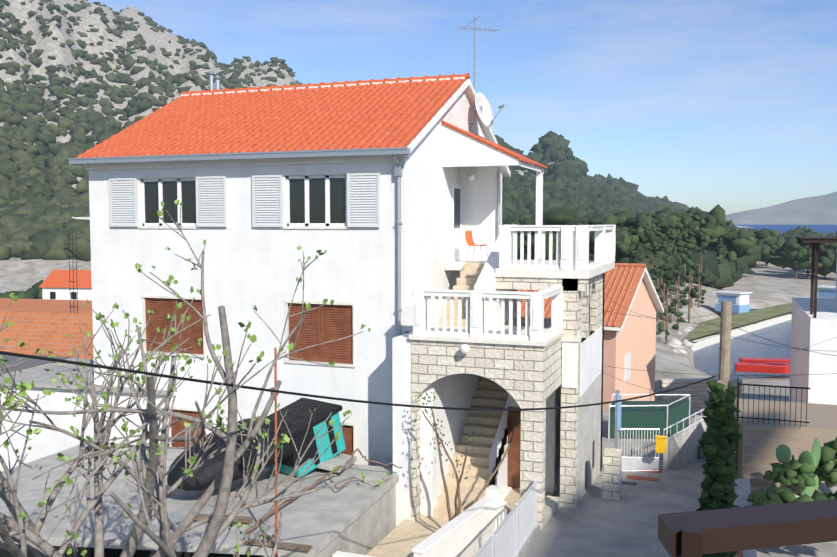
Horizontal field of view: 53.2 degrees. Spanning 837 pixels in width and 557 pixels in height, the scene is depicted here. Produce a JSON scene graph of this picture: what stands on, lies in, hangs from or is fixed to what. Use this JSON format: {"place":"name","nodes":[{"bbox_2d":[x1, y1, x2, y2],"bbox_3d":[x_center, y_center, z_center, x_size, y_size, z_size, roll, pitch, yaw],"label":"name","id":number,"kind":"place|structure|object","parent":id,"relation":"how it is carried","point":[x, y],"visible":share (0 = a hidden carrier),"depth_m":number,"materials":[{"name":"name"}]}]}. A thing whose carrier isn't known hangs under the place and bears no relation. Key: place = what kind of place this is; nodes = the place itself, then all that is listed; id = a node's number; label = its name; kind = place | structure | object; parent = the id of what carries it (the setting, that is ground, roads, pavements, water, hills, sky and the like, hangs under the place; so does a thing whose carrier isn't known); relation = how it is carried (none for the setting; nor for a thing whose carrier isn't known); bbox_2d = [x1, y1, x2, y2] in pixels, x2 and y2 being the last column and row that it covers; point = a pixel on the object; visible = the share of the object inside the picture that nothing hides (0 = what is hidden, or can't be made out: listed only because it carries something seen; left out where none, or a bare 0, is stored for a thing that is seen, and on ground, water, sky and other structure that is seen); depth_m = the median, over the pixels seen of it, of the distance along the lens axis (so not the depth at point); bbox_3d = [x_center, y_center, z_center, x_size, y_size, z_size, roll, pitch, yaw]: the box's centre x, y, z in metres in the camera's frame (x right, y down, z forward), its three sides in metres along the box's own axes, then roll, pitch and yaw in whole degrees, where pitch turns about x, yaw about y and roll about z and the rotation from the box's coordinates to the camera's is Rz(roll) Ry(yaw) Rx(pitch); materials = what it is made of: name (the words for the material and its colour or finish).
{"place":"outdoors","nodes":[
{"label":"outdoors","id":0,"kind":"place"},
{"bbox_2d":[0,354,69,373],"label":"grey roof","id":1,"kind":"structure","parent":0,"point":[29,363],"depth_m":25.87,"materials":[{"name":"grey"}]},
{"bbox_2d":[90,548,263,556],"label":"dark shed interior","id":2,"kind":"object","parent":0,"point":[109,552],"depth_m":20.93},
{"bbox_2d":[0,199,370,556],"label":"fig tree","id":3,"kind":"object","parent":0,"point":[24,535],"depth_m":10.18,"materials":[{"name":"grey plant"}]},
{"bbox_2d":[0,0,835,496],"bbox_3d":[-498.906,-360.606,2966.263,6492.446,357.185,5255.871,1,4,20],"label":"terrain","id":4,"kind":"structure","parent":0,"point":[770,284],"depth_m":426.94,"materials":[{"name":"grey stone"}]},
{"bbox_2d":[0,279,42,298],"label":"valley bushes","id":5,"kind":"object","parent":4,"relation":"on","point":[34,291],"depth_m":153.98,"materials":[{"name":"green plant"}]},
{"bbox_2d":[0,298,93,359],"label":"brick wall","id":6,"kind":"structure","parent":4,"relation":"on","point":[46,325],"depth_m":47.12,"materials":[{"name":"orange brick"}]},
{"bbox_2d":[68,231,77,312],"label":"rebar cage","id":7,"kind":"object","parent":6,"relation":"attached to","point":[72,256],"visible":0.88,"depth_m":46.39,"materials":[{"name":"black metal"}]},
{"bbox_2d":[42,287,91,299],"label":"terracotta house walls","id":8,"kind":"structure","parent":4,"relation":"on","point":[65,293],"depth_m":135.98,"materials":[{"name":"white paint"}]},
{"bbox_2d":[50,292,76,298],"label":"windows","id":9,"kind":"structure","parent":8,"relation":"in","point":[52,295],"depth_m":136.25,"materials":[{"name":"black glass"}]},
{"bbox_2d":[39,270,91,287],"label":"neighbouring house roof","id":10,"kind":"structure","parent":8,"relation":"on","point":[58,278],"depth_m":137.45,"materials":[{"name":"orange tile"}]},
{"bbox_2d":[73,217,89,219],"bbox_3d":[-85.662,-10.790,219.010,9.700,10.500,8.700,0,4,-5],"label":"wall bracket","id":11,"kind":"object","parent":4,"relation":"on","point":[81,218],"depth_m":215.62,"materials":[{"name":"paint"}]},
{"bbox_2d":[0,385,171,471],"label":"white building","id":12,"kind":"structure","parent":4,"relation":"on","point":[44,443],"depth_m":22.82,"materials":[{"name":"paint"}]},
{"bbox_2d":[0,358,173,394],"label":"roof slab","id":13,"kind":"structure","parent":12,"relation":"on","point":[40,376],"depth_m":23.75,"materials":[{"name":"concrete"}]},
{"bbox_2d":[0,442,398,556],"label":"concrete terrace","id":14,"kind":"structure","parent":4,"relation":"on","point":[356,516],"depth_m":16.66,"materials":[{"name":"grey concrete"}]},
{"bbox_2d":[149,550,194,556],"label":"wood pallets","id":15,"kind":"object","parent":14,"relation":"in","point":[178,554],"depth_m":15.64,"materials":[{"name":"brown wood"}]},
{"bbox_2d":[167,418,300,490],"bbox_3d":[-3.732,3.594,17.803,2.120,1.040,3.425,1,4,20],"label":"tarp-covered pile","id":16,"kind":"object","parent":14,"relation":"on","point":[205,475],"visible":0.46,"depth_m":16.83,"materials":[{"name":"grey plastic"}]},
{"bbox_2d":[194,514,312,550],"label":"wooden planks","id":17,"kind":"object","parent":14,"relation":"on","point":[285,545],"visible":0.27,"depth_m":14.35,"materials":[{"name":"brown wood"}]},
{"bbox_2d":[270,348,278,556],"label":"rusty pole","id":18,"kind":"object","parent":14,"relation":"attached to","point":[276,502],"visible":0.68,"depth_m":13.94,"materials":[{"name":"brown metal"}]},
{"bbox_2d":[266,397,342,467],"bbox_3d":[-2.738,3.483,18.817,1.360,1.215,1.586,3,5,41],"label":"tarp cover","id":19,"kind":"object","parent":14,"relation":"on","point":[298,413],"visible":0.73,"depth_m":18.52,"materials":[{"name":"black plastic"}]},
{"bbox_2d":[266,412,345,476],"bbox_3d":[-2.647,3.611,18.932,1.240,1.341,1.632,3,5,41],"label":"turquoise tarp pile","id":20,"kind":"object","parent":14,"relation":"on","point":[328,454],"visible":0.29,"depth_m":18.61,"materials":[{"name":"teal plastic"}]},
{"bbox_2d":[233,448,401,556],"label":"fallen branches","id":21,"kind":"object","parent":14,"relation":"attached to","point":[262,519],"depth_m":17.05,"materials":[{"name":"brown wood"}]},
{"bbox_2d":[0,0,502,260],"bbox_3d":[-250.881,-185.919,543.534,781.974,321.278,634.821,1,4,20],"label":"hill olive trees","id":22,"kind":"object","parent":4,"relation":"on","point":[43,202],"visible":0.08,"depth_m":362.07,"materials":[{"name":"green plant"}]},
{"bbox_2d":[89,90,501,467],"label":"house walls","id":23,"kind":"structure","parent":4,"relation":"on","point":[247,266],"depth_m":20.68,"materials":[{"name":"white paint"}]},
{"bbox_2d":[68,147,409,335],"bbox_3d":[-4.619,1.296,20.733,9.500,8.710,0.455,1,4,20],"label":"gutter and downspout","id":24,"kind":"object","parent":23,"relation":"attached to","point":[394,151],"visible":0.69,"depth_m":19.52,"materials":[{"name":"grey metal"}]},
{"bbox_2d":[141,175,346,225],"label":"window frames","id":25,"kind":"structure","parent":23,"relation":"in","point":[307,218],"depth_m":20.31,"materials":[{"name":"white wood"}]},
{"bbox_2d":[144,178,345,222],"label":"window panes","id":26,"kind":"structure","parent":25,"relation":"in","point":[317,200],"depth_m":20.30,"materials":[{"name":"black glass"}]},
{"bbox_2d":[109,173,379,226],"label":"window shutters","id":27,"kind":"object","parent":23,"relation":"attached to","point":[363,199],"visible":1,"depth_m":20.45,"materials":[{"name":"white wood"}]},
{"bbox_2d":[85,156,406,169],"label":"house cornice trim","id":28,"kind":"structure","parent":23,"relation":"attached to","point":[256,162],"depth_m":20.43,"materials":[{"name":"white paint"}]},
{"bbox_2d":[138,173,355,463],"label":"window surrounds","id":29,"kind":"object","parent":23,"relation":"attached to","point":[286,302],"depth_m":20.41,"materials":[{"name":"white paint"}]},
{"bbox_2d":[145,298,352,455],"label":"roller shutters","id":30,"kind":"object","parent":23,"relation":"attached to","point":[325,323],"visible":0.52,"depth_m":20.41,"materials":[{"name":"brown wood"}]},
{"bbox_2d":[74,79,510,176],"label":"roof trim","id":31,"kind":"structure","parent":23,"relation":"on","point":[467,86],"depth_m":21.20,"materials":[{"name":"white paint"}]},
{"bbox_2d":[76,78,466,157],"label":"house roof","id":32,"kind":"structure","parent":31,"relation":"on","point":[389,115],"depth_m":22.06,"materials":[{"name":"orange tile"}]},
{"bbox_2d":[208,71,220,89],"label":"chimney pipes","id":33,"kind":"object","parent":32,"relation":"on","point":[211,74],"visible":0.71,"depth_m":26.38,"materials":[{"name":"silver metal"}]},
{"bbox_2d":[181,77,467,95],"bbox_3d":[-3.009,-5.607,24.667,9.360,0.095,0.240,1,4,20],"label":"house ridge mortar","id":34,"kind":"object","parent":32,"relation":"on","point":[390,82],"visible":0.43,"depth_m":24.38,"materials":[{"name":"white concrete"}]},
{"bbox_2d":[181,73,469,95],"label":"roof ridge tiles","id":35,"kind":"object","parent":32,"relation":"on","point":[371,81],"visible":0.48,"depth_m":24.40,"materials":[{"name":"orange tile"}]},
{"bbox_2d":[451,183,460,261],"bbox_3d":[1.033,-1.532,22.832,0.040,2.110,0.750,1,4,20],"label":"balcony door","id":36,"kind":"structure","parent":23,"relation":"attached to","point":[455,244],"depth_m":22.69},
{"bbox_2d":[454,188,459,227],"bbox_3d":[1.054,-1.910,22.799,0.015,1.070,0.530,1,4,20],"label":"door glass","id":37,"kind":"object","parent":36,"relation":"in","point":[456,208],"visible":0.79,"depth_m":22.76,"materials":[{"name":"grey glass"}]},
{"bbox_2d":[455,16,498,133],"bbox_3d":[1.702,-5.573,23.828,1.245,3.700,0.995,-2,4,-22],"label":"tv antenna","id":38,"kind":"object","parent":23,"relation":"attached to","point":[473,122],"visible":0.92,"depth_m":23.75,"materials":[{"name":"silver metal"}]},
{"bbox_2d":[475,92,493,127],"bbox_3d":[1.858,-4.751,23.580,0.376,1.004,0.863,1,4,20],"label":"satellite dish","id":39,"kind":"object","parent":38,"relation":"attached to","point":[486,116],"visible":0.92,"depth_m":23.68,"materials":[{"name":"grey metal"}]},
{"bbox_2d":[474,104,504,126],"bbox_3d":[1.949,-4.557,23.494,1.015,0.604,0.168,3,5,38],"label":"satellite dish arm","id":40,"kind":"object","parent":39,"relation":"attached to","point":[502,106],"visible":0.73,"depth_m":23.42},
{"bbox_2d":[332,485,506,556],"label":"white yard parapets","id":41,"kind":"object","parent":4,"relation":"on","point":[467,532],"visible":0.85,"depth_m":16.18,"materials":[{"name":"white concrete"}]},
{"bbox_2d":[366,516,511,556],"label":"yard paving tiles","id":42,"kind":"object","parent":4,"relation":"on","point":[404,537],"visible":0.2,"depth_m":17.31,"materials":[{"name":"beige tile"}]},
{"bbox_2d":[415,391,520,521],"bbox_3d":[0.853,3.817,17.209,2.070,3.073,2.368,1,4,20],"label":"yard shrub","id":43,"kind":"object","parent":4,"relation":"on","point":[458,507],"depth_m":16.93,"materials":[{"name":"brown plant"}]},
{"bbox_2d":[493,130,759,292],"bbox_3d":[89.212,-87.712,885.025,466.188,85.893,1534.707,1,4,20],"label":"pine wood","id":44,"kind":"object","parent":4,"relation":"on","point":[569,183],"visible":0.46,"depth_m":440.20,"materials":[{"name":"green plant"}]},
{"bbox_2d":[615,279,655,400],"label":"pink house wall","id":45,"kind":"structure","parent":4,"relation":"on","point":[636,336],"depth_m":36.95,"materials":[{"name":"paint"}]},
{"bbox_2d":[517,263,645,326],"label":"tiled roof","id":46,"kind":"structure","parent":45,"relation":"on","point":[622,280],"depth_m":35.43,"materials":[{"name":"orange tile"}]},
{"bbox_2d":[604,268,663,331],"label":"pink house barge boards","id":47,"kind":"object","parent":46,"relation":"attached to","point":[647,280],"visible":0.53,"depth_m":37.30,"materials":[{"name":"wood"}]},
{"bbox_2d":[624,352,630,380],"bbox_3d":[8.830,3.723,35.306,0.020,1.100,0.900,2,4,29],"label":"window","id":48,"kind":"structure","parent":45,"relation":"in","point":[627,366],"depth_m":35.28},
{"bbox_2d":[502,204,836,343],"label":"shore trees","id":49,"kind":"object","parent":4,"relation":"on","point":[664,233],"depth_m":110.85,"materials":[{"name":"green plant"}]},
{"bbox_2d":[523,411,836,556],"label":"concrete lane","id":50,"kind":"structure","parent":4,"relation":"on","point":[593,523],"depth_m":18.31,"materials":[{"name":"grey concrete"}]},
{"bbox_2d":[474,479,537,556],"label":"white lane fence","id":51,"kind":"object","parent":50,"relation":"on","point":[520,519],"visible":0.98,"depth_m":15.17,"materials":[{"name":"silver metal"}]},
{"bbox_2d":[602,448,621,499],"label":"stone gate pillar","id":52,"kind":"structure","parent":50,"relation":"on","point":[612,473],"depth_m":19.95,"materials":[{"name":"beige stone"}]},
{"bbox_2d":[614,390,619,448],"bbox_3d":[5.479,4.228,23.107,0.100,2.300,0.100,1,4,20],"label":"steel gate post","id":53,"kind":"object","parent":50,"relation":"on","point":[616,430],"visible":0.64,"depth_m":23.05,"materials":[{"name":"metal"}]},
{"bbox_2d":[617,394,621,430],"bbox_3d":[5.515,3.684,22.993,0.120,1.000,0.020,1,4,20],"label":"post","id":54,"kind":"object","parent":53,"relation":"attached to","point":[619,396],"visible":0.93,"depth_m":22.98,"materials":[{"name":"blue metal"}]},
{"bbox_2d":[621,481,636,485],"bbox_3d":[5.680,5.312,22.500,0.558,0.154,2.148,1,4,20],"label":"drain grate","id":55,"kind":"object","parent":50,"relation":"on","point":[628,483],"visible":0.32,"depth_m":21.60,"materials":[{"name":"black metal"}]},
{"bbox_2d":[627,469,661,481],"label":"rust plates","id":56,"kind":"object","parent":50,"relation":"on","point":[643,477],"visible":0.75,"depth_m":22.25,"materials":[{"name":"brown metal"}]},
{"bbox_2d":[610,401,688,438],"bbox_3d":[7.932,4.828,28.604,3.204,0.900,1.835,0,4,1],"label":"green carport net","id":57,"kind":"object","parent":50,"relation":"on","point":[649,417],"visible":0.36,"depth_m":27.80,"materials":[{"name":"teal fabric"}]},
{"bbox_2d":[608,394,704,470],"bbox_3d":[7.464,5.296,26.384,3.395,2.966,7.366,1,4,20],"label":"metal fence","id":58,"kind":"object","parent":50,"relation":"on","point":[638,463],"visible":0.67,"depth_m":23.16,"materials":[{"name":"white metal"}]},
{"bbox_2d":[655,435,667,453],"bbox_3d":[6.560,4.487,22.617,0.320,0.450,0.210,1,4,20],"label":"yellow mailbox","id":59,"kind":"object","parent":58,"relation":"attached to","point":[661,444],"visible":1,"depth_m":22.54,"materials":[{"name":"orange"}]},
{"bbox_2d":[697,445,700,459],"bbox_3d":[8.856,5.244,24.978,1.000,0.430,0.300,1,4,20],"label":"pipe","id":60,"kind":"object","parent":50,"relation":"on","point":[699,447],"visible":0.24,"depth_m":25.00,"materials":[{"name":"grey metal"}]},
{"bbox_2d":[696,379,741,556],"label":"pole ivy leaves","id":61,"kind":"object","parent":50,"relation":"on","point":[721,436],"visible":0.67,"depth_m":13.71,"materials":[{"name":"green plant"}]},
{"bbox_2d":[714,301,731,493],"bbox_3d":[5.015,3.056,13.902,0.235,5.376,0.220,1,4,20],"label":"utility pole","id":62,"kind":"object","parent":50,"relation":"on","point":[724,348],"visible":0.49,"depth_m":13.69,"materials":[{"name":"brown wood"}]},
{"bbox_2d":[0,351,715,410],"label":"black cable","id":63,"kind":"object","parent":62,"relation":"attached to","point":[173,377],"visible":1,"depth_m":9.29,"materials":[{"name":"black rubber"}]},
{"bbox_2d":[530,290,836,397],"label":"overhead wires","id":64,"kind":"object","parent":62,"relation":"attached to","point":[731,336],"visible":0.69,"depth_m":16.97,"materials":[{"name":"black metal"}]},
{"bbox_2d":[734,398,836,503],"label":"stone terrace","id":65,"kind":"object","parent":50,"relation":"on","point":[760,442],"visible":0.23,"depth_m":20.37,"materials":[{"name":"beige stone"}]},
{"bbox_2d":[736,375,809,453],"bbox_3d":[8.956,3.848,21.256,1.650,2.575,1.300,1,4,20],"label":"iron railing","id":66,"kind":"object","parent":65,"relation":"on","point":[758,418],"visible":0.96,"depth_m":20.63,"materials":[{"name":"black metal"}]},
{"bbox_2d":[734,478,836,556],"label":"planter walls","id":67,"kind":"structure","parent":50,"relation":"on","point":[743,489],"depth_m":17.47,"materials":[{"name":"concrete"}]},
{"bbox_2d":[737,550,742,556],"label":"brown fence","id":68,"kind":"object","parent":67,"relation":"on","point":[739,553],"visible":0.25,"depth_m":11.78,"materials":[{"name":"brown"}]},
{"bbox_2d":[744,437,836,506],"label":"shrubs","id":69,"kind":"object","parent":67,"relation":"on","point":[825,469],"visible":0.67,"depth_m":17.30,"materials":[{"name":"green plant"}]},
{"bbox_2d":[775,438,821,496],"bbox_3d":[8.092,4.223,17.820,0.950,1.691,0.602,1,4,20],"label":"prickly pear cactus","id":70,"kind":"object","parent":67,"relation":"in","point":[783,453],"visible":0.52,"depth_m":17.66,"materials":[{"name":"green plant"}]},
{"bbox_2d":[668,325,693,353],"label":"rocks","id":71,"kind":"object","parent":4,"relation":"on","point":[676,343],"depth_m":71.43,"materials":[{"name":"white stone"}]},
{"bbox_2d":[658,378,741,414],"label":"stone wall","id":72,"kind":"structure","parent":4,"relation":"on","point":[699,390],"depth_m":42.14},
{"bbox_2d":[690,312,791,350],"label":"shore quay stone","id":73,"kind":"object","parent":4,"relation":"on","point":[705,341],"visible":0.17,"depth_m":85.89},
{"bbox_2d":[688,323,698,331],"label":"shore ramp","id":74,"kind":"structure","parent":73,"relation":"on","point":[693,325],"depth_m":84.95,"materials":[{"name":"concrete"}]},
{"bbox_2d":[680,302,791,341],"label":"grass strip","id":75,"kind":"object","parent":73,"relation":"on","point":[703,328],"visible":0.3,"depth_m":90.78,"materials":[{"name":"green plant"}]},
{"bbox_2d":[713,290,752,304],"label":"kiosk","id":76,"kind":"object","parent":75,"relation":"on","point":[742,297],"visible":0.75,"depth_m":97.73,"materials":[{"name":"white paint"}]},
{"bbox_2d":[715,295,748,312],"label":"blue kiosk panels","id":77,"kind":"object","parent":76,"relation":"attached to","point":[740,308],"visible":0.68,"depth_m":97.74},
{"bbox_2d":[734,357,789,373],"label":"red boats","id":78,"kind":"object","parent":4,"relation":"on","point":[777,365],"visible":0.67,"depth_m":58.77,"materials":[{"name":"red plastic"}]},
{"bbox_2d":[789,262,836,404],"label":"white building","id":79,"kind":"structure","parent":4,"relation":"on","point":[807,329],"depth_m":30.62,"materials":[{"name":"paint"}]},
{"bbox_2d":[795,236,836,317],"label":"pergola","id":80,"kind":"object","parent":79,"relation":"on","point":[814,262],"visible":1,"depth_m":30.40,"materials":[{"name":"black wood"}]},
{"bbox_2d":[817,285,835,298],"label":"kiosk body","id":81,"kind":"object","parent":4,"relation":"on","point":[829,288],"visible":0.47,"depth_m":106.32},
{"bbox_2d":[819,290,834,297],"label":"blue kiosk panels","id":82,"kind":"object","parent":81,"relation":"attached to","point":[827,293],"visible":0.5,"depth_m":105.85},
{"bbox_2d":[87,0,836,214],"label":"sky","id":83,"kind":"structure","parent":0,"point":[703,104],"materials":[{"name":"blue"}]},
{"bbox_2d":[392,124,604,529],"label":"tower walls","id":84,"kind":"structure","parent":0,"point":[483,163],"depth_m":18.90,"materials":[{"name":"white paint"}]},
{"bbox_2d":[460,344,469,353],"bbox_3d":[0.968,1.472,17.471,0.210,0.210,0.210,1,4,20],"label":"globe lamp","id":85,"kind":"object","parent":84,"relation":"attached to","point":[464,348],"visible":1,"depth_m":17.40,"materials":[{"name":"white glass"}]},
{"bbox_2d":[468,174,474,180],"bbox_3d":[1.445,-2.759,22.828,0.210,0.210,0.210,1,4,20],"label":"ceiling lamp","id":86,"kind":"object","parent":84,"relation":"attached to","point":[471,177],"visible":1,"depth_m":22.75,"materials":[{"name":"white glass"}]},
{"bbox_2d":[466,245,487,262],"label":"orange chair legs","id":87,"kind":"object","parent":84,"relation":"on","point":[473,256],"visible":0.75,"depth_m":22.05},
{"bbox_2d":[465,230,487,245],"bbox_3d":[1.536,-1.065,22.084,0.488,0.403,0.420,2,4,30],"label":"chair","id":88,"kind":"object","parent":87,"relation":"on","point":[469,238],"visible":0.98,"depth_m":22.15,"materials":[{"name":"orange plastic"}]},
{"bbox_2d":[420,263,554,519],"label":"tower stair steps","id":89,"kind":"structure","parent":84,"relation":"in","point":[484,425],"depth_m":19.95,"materials":[{"name":"beige stone"}]},
{"bbox_2d":[441,120,546,167],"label":"porch roof tiles","id":90,"kind":"object","parent":84,"relation":"on","point":[497,146],"visible":0.98,"depth_m":21.35,"materials":[{"name":"orange tile"}]},
{"bbox_2d":[497,171,500,237],"bbox_3d":[2.182,-1.687,22.758,0.083,2.430,0.083,4,5,43],"label":"downpipe","id":91,"kind":"object","parent":84,"relation":"on","point":[498,195],"visible":0.65,"depth_m":22.69,"materials":[{"name":"silver metal"}]},
{"bbox_2d":[409,260,614,346],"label":"balcony slab","id":92,"kind":"structure","parent":84,"relation":"attached to","point":[546,273],"depth_m":18.82,"materials":[{"name":"white concrete"}]},
{"bbox_2d":[411,225,615,340],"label":"white balustrades","id":93,"kind":"object","parent":84,"relation":"on","point":[574,247],"visible":1,"depth_m":17.98,"materials":[{"name":"paint"}]},
{"bbox_2d":[507,407,520,487],"bbox_3d":[2.511,4.125,20.331,0.850,1.980,0.055,1,4,20],"label":"wooden door","id":94,"kind":"structure","parent":84,"relation":"in","point":[513,474],"depth_m":20.37,"materials":[{"name":"brown wood"}]},
{"bbox_2d":[577,273,604,504],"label":"side wall","id":95,"kind":"structure","parent":84,"relation":"attached to","point":[589,425],"depth_m":21.05,"materials":[{"name":"white paint"}]},
{"bbox_2d":[585,440,594,489],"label":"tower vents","id":96,"kind":"object","parent":95,"relation":"attached to","point":[586,466],"visible":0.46,"depth_m":20.60,"materials":[{"name":"black metal"}]},
{"bbox_2d":[518,525,539,556],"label":"curb","id":97,"kind":"structure","parent":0,"point":[527,544],"depth_m":16.27,"materials":[{"name":"grey concrete"}]},
{"bbox_2d":[603,326,615,410],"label":"house wall","id":98,"kind":"structure","parent":0,"point":[609,355],"depth_m":33.80,"materials":[{"name":"pink paint"}]},
{"bbox_2d":[663,415,706,471],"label":"concrete wall","id":99,"kind":"structure","parent":0,"point":[682,449],"depth_m":24.25,"materials":[{"name":"grey concrete"}]},
{"bbox_2d":[658,499,836,556],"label":"railing","id":100,"kind":"object","parent":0,"point":[691,534],"visible":1,"depth_m":1.18,"materials":[{"name":"brown wood"}]},
{"bbox_2d":[726,191,836,224],"bbox_3d":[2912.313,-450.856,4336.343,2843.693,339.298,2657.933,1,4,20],"label":"island hill","id":101,"kind":"structure","parent":0,"point":[819,210],"depth_m":3727.72,"materials":[{"name":"grey stone"}]},
{"bbox_2d":[731,225,836,314],"bbox_3d":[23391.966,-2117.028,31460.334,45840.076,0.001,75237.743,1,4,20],"label":"sea water","id":102,"kind":"structure","parent":0,"point":[782,229],"depth_m":1734.01,"materials":[{"name":"blue liquid"}]},
{"bbox_2d":[693,320,791,377],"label":"cove water","id":103,"kind":"structure","parent":102,"relation":"on","point":[706,360],"depth_m":75.15,"materials":[{"name":"blue liquid"}]}
]}

